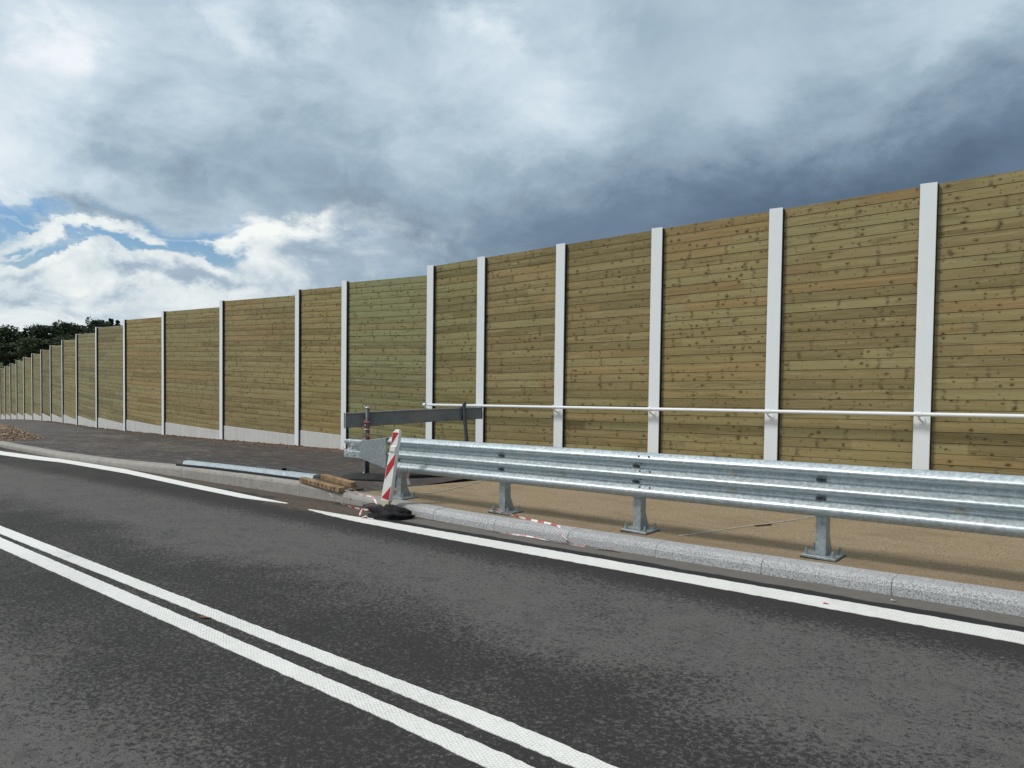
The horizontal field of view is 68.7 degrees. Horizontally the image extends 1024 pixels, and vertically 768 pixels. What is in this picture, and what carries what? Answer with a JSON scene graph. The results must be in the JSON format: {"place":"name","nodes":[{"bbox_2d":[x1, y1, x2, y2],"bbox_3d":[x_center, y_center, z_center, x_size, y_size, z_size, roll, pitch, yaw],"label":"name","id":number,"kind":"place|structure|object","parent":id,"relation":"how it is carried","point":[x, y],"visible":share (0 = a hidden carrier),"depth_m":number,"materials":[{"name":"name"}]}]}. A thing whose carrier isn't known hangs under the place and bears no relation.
{"place":"outdoors","nodes":[
{"label":"outdoors","id":0,"kind":"place"},
{"bbox_2d":[0,419,460,491],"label":"footway","id":1,"kind":"structure","parent":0,"point":[100,442],"depth_m":17.97,"materials":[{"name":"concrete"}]},
{"bbox_2d":[0,423,51,440],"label":"gravel heap","id":2,"kind":"object","parent":1,"relation":"on","point":[9,432],"visible":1,"depth_m":23.41,"materials":[{"name":"gravel"}]},
{"bbox_2d":[43,421,429,521],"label":"soil crumbs","id":3,"kind":"object","parent":1,"relation":"on","point":[219,440],"visible":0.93,"depth_m":20.29,"materials":[{"name":"brown soil"}]},
{"bbox_2d":[281,467,320,475],"bbox_3d":[-3.376,1.472,12.373,1.314,0.085,0.109,2,2,37],"label":"steel strap","id":4,"kind":"object","parent":1,"relation":"on","point":[292,468],"visible":0.68,"depth_m":12.50,"materials":[{"name":"grey paint"}]},
{"bbox_2d":[323,480,363,490],"bbox_3d":[-2.549,1.525,11.289,0.200,0.061,0.824,-1,2,-44],"label":"plank","id":5,"kind":"object","parent":1,"relation":"on","point":[356,488],"visible":0.62,"depth_m":11.07,"materials":[{"name":"brown wood"}]},
{"bbox_2d":[321,474,355,486],"bbox_3d":[-2.646,1.466,11.396,0.832,0.101,0.100,2,3,44],"label":"timber block","id":6,"kind":"object","parent":5,"relation":"on","point":[339,480],"depth_m":11.32,"materials":[{"name":"brown wood"}]},
{"bbox_2d":[340,402,482,481],"bbox_3d":[-1.543,0.948,12.462,2.725,1.280,0.677,0,2,-22],"label":"board barrier","id":7,"kind":"object","parent":1,"relation":"on","point":[392,417],"visible":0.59,"depth_m":12.51,"materials":[{"name":"grey plastic"}]},
{"bbox_2d":[363,420,370,439],"bbox_3d":[-2.391,0.747,12.338,0.126,0.429,0.132,0,2,-12],"label":"barrier tape","id":8,"kind":"object","parent":7,"relation":"attached to","point":[367,429],"visible":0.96,"depth_m":12.30,"materials":[{"name":"red plastic"}]},
{"bbox_2d":[396,473,442,478],"bbox_3d":[-1.571,1.543,12.662,1.040,0.058,0.260,0,2,-20],"label":"rubber slab","id":9,"kind":"object","parent":1,"relation":"on","point":[412,475],"depth_m":12.56,"materials":[{"name":"black rubber"}]},
{"bbox_2d":[0,360,477,485],"bbox_3d":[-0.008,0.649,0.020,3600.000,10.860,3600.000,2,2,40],"label":"terrain","id":10,"kind":"structure","parent":0,"point":[454,481],"depth_m":14.68,"materials":[{"name":"green soil"}]},
{"bbox_2d":[0,342,24,365],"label":"broadleaf tree","id":11,"kind":"object","parent":10,"relation":"on","point":[7,347],"visible":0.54,"depth_m":117.20,"materials":[{"name":"green plant"}]},
{"bbox_2d":[0,324,25,365],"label":"broadleaf tree","id":12,"kind":"object","parent":10,"relation":"on","point":[6,333],"visible":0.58,"depth_m":123.71,"materials":[{"name":"green plant"}]},
{"bbox_2d":[3,331,28,341],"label":"broadleaf tree","id":13,"kind":"object","parent":10,"relation":"on","point":[19,333],"visible":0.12,"depth_m":132.64,"materials":[{"name":"green plant"}]},
{"bbox_2d":[18,328,28,351],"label":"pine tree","id":14,"kind":"object","parent":10,"relation":"on","point":[24,332],"visible":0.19,"depth_m":127.03,"materials":[{"name":"green plant"}]},
{"bbox_2d":[5,337,49,361],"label":"broadleaf tree","id":15,"kind":"object","parent":10,"relation":"on","point":[29,344],"visible":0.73,"depth_m":115.07,"materials":[{"name":"green plant"}]},
{"bbox_2d":[24,323,39,337],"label":"broadleaf tree","id":16,"kind":"object","parent":10,"relation":"on","point":[30,335],"visible":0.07,"depth_m":133.99,"materials":[{"name":"green plant"}]},
{"bbox_2d":[31,339,60,350],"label":"broadleaf tree","id":17,"kind":"object","parent":10,"relation":"on","point":[52,342],"visible":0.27,"depth_m":118.20,"materials":[{"name":"green plant"}]},
{"bbox_2d":[30,323,63,345],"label":"broadleaf tree","id":18,"kind":"object","parent":10,"relation":"on","point":[41,332],"visible":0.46,"depth_m":131.63,"materials":[{"name":"green plant"}]},
{"bbox_2d":[49,320,75,340],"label":"broadleaf tree","id":19,"kind":"object","parent":10,"relation":"on","point":[65,328],"visible":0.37,"depth_m":134.49,"materials":[{"name":"green plant"}]},
{"bbox_2d":[52,334,75,343],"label":"broadleaf tree","id":20,"kind":"object","parent":10,"relation":"on","point":[66,337],"visible":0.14,"depth_m":121.14,"materials":[{"name":"green plant"}]},
{"bbox_2d":[70,323,91,338],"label":"broadleaf tree","id":21,"kind":"object","parent":10,"relation":"on","point":[78,329],"visible":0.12,"depth_m":137.94,"materials":[{"name":"green plant"}]},
{"bbox_2d":[79,316,108,333],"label":"broadleaf tree","id":22,"kind":"object","parent":10,"relation":"on","point":[93,324],"visible":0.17,"depth_m":130.16,"materials":[{"name":"green plant"}]},
{"bbox_2d":[0,286,341,448],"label":"noise barrier","id":23,"kind":"object","parent":10,"relation":"on","point":[264,370],"visible":0.91,"depth_m":22.23,"materials":[{"name":"brown wood"}]},
{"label":"kerb bedding","id":24,"kind":"structure","parent":10,"relation":"on","visible":0},
{"bbox_2d":[0,441,1023,616],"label":"kerb","id":25,"kind":"structure","parent":24,"relation":"on","point":[992,599],"depth_m":7.40,"materials":[{"name":"concrete"}]},
{"bbox_2d":[176,463,298,479],"bbox_3d":[-4.768,1.514,13.018,4.100,0.200,0.160,2,2,39],"label":"rubber strip","id":26,"kind":"object","parent":25,"relation":"on","point":[248,472],"visible":0.62,"depth_m":12.81,"materials":[{"name":"black rubber"}]},
{"bbox_2d":[183,460,317,478],"bbox_3d":[-4.625,1.459,12.914,4.051,0.224,0.112,2,2,39],"label":"steel profile","id":27,"kind":"object","parent":26,"relation":"on","point":[261,470],"visible":0.96,"depth_m":12.67,"materials":[{"name":"silver metal"}]},
{"bbox_2d":[299,477,344,492],"bbox_3d":[-2.857,1.506,11.219,1.082,0.095,0.113,2,2,43],"label":"timber block","id":28,"kind":"object","parent":25,"relation":"on","point":[323,485],"depth_m":11.13,"materials":[{"name":"brown wood"}]},
{"bbox_2d":[502,511,574,543],"bbox_3d":[0.292,1.611,8.517,0.110,0.124,1.538,0,2,-34],"label":"barrier tape","id":29,"kind":"object","parent":25,"relation":"on","point":[539,521],"visible":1,"depth_m":8.54,"materials":[{"name":"white plastic"}]},
{"bbox_2d":[0,447,1023,767],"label":"road","id":30,"kind":"structure","parent":0,"point":[620,669],"depth_m":4.83,"materials":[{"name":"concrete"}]},
{"bbox_2d":[0,451,285,502],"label":"edge line","id":31,"kind":"object","parent":30,"relation":"on","point":[181,483],"visible":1,"depth_m":14.48,"materials":[{"name":"paint"}]},
{"bbox_2d":[0,537,533,767],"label":"line","id":32,"kind":"object","parent":30,"relation":"on","point":[483,755],"visible":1,"depth_m":4.54,"materials":[{"name":"paint"}]},
{"bbox_2d":[0,526,617,767],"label":"line","id":33,"kind":"object","parent":30,"relation":"on","point":[526,738],"visible":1,"depth_m":4.49,"materials":[{"name":"paint"}]},
{"bbox_2d":[329,493,369,510],"bbox_3d":[-2.253,1.665,10.431,0.046,0.105,1.317,-1,2,-39],"label":"barrier tape","id":34,"kind":"object","parent":30,"relation":"on","point":[352,506],"visible":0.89,"depth_m":10.32,"materials":[{"name":"white plastic"}]},
{"bbox_2d":[362,503,381,508],"bbox_3d":[-1.878,1.680,10.200,0.260,0.075,0.200,2,2,36],"label":"rubber block","id":35,"kind":"object","parent":30,"relation":"on","point":[364,506],"depth_m":10.16,"materials":[{"name":"black rubber"}]},
{"bbox_2d":[353,489,377,504],"bbox_3d":[-2.060,1.596,10.517,0.116,0.137,0.981,-1,2,-38],"label":"barrier tape","id":36,"kind":"object","parent":35,"relation":"on","point":[372,497],"visible":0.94,"depth_m":10.50,"materials":[{"name":"white plastic"}]},
{"bbox_2d":[368,504,415,520],"bbox_3d":[-1.558,1.641,9.657,0.750,0.156,0.384,2,2,32],"label":"ballast bag","id":37,"kind":"object","parent":30,"relation":"on","point":[389,512],"visible":1,"depth_m":9.55,"materials":[{"name":"black plastic"}]},
{"bbox_2d":[381,429,401,505],"bbox_3d":[-1.594,1.123,9.868,0.278,1.052,0.105,1,2,16],"label":"warning beacon","id":38,"kind":"object","parent":37,"relation":"on","point":[389,484],"visible":0.98,"depth_m":9.84,"materials":[{"name":"white plastic"}]},
{"bbox_2d":[490,530,584,546],"bbox_3d":[0.233,1.690,8.249,1.401,0.061,0.033,2,2,42],"label":"barrier tape","id":39,"kind":"object","parent":30,"relation":"on","point":[537,538],"visible":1,"depth_m":8.28,"materials":[{"name":"white plastic"}]},
{"bbox_2d":[308,509,1023,643],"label":"edge line","id":40,"kind":"object","parent":30,"relation":"on","point":[932,622],"visible":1,"depth_m":6.26,"materials":[{"name":"paint"}]},
{"bbox_2d":[0,0,1023,338],"label":"sky","id":41,"kind":"structure","parent":0,"point":[156,156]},
{"bbox_2d":[362,480,1023,591],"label":"bridge deck","id":42,"kind":"structure","parent":0,"point":[995,561],"depth_m":7.84,"materials":[{"name":"beige concrete"}]},
{"bbox_2d":[428,481,479,492],"bbox_3d":[-0.799,1.561,11.579,0.230,0.018,1.881,2,2,31],"label":"cord","id":43,"kind":"object","parent":42,"relation":"on","point":[454,488],"visible":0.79,"depth_m":11.25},
{"bbox_2d":[341,170,1023,475],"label":"noise barrier","id":44,"kind":"object","parent":42,"relation":"on","point":[885,329],"visible":0.84,"depth_m":11.48,"materials":[{"name":"brown wood"}]},
{"bbox_2d":[344,437,1023,561],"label":"guardrail","id":45,"kind":"object","parent":42,"relation":"on","point":[969,502],"visible":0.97,"depth_m":7.11,"materials":[{"name":"metal"}]},
{"bbox_2d":[406,473,409,484],"bbox_3d":[-1.439,1.319,10.394,0.056,0.171,0.024,1,2,-4],"label":"barrier tape","id":46,"kind":"object","parent":45,"relation":"attached to","point":[407,479],"visible":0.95,"depth_m":10.39,"materials":[{"name":"white plastic"}]},
{"bbox_2d":[679,516,815,535],"bbox_3d":[2.737,1.545,8.241,2.274,0.036,0.055,0,2,-29],"label":"cord","id":47,"kind":"object","parent":42,"relation":"on","point":[746,526],"visible":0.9,"depth_m":8.12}
]}

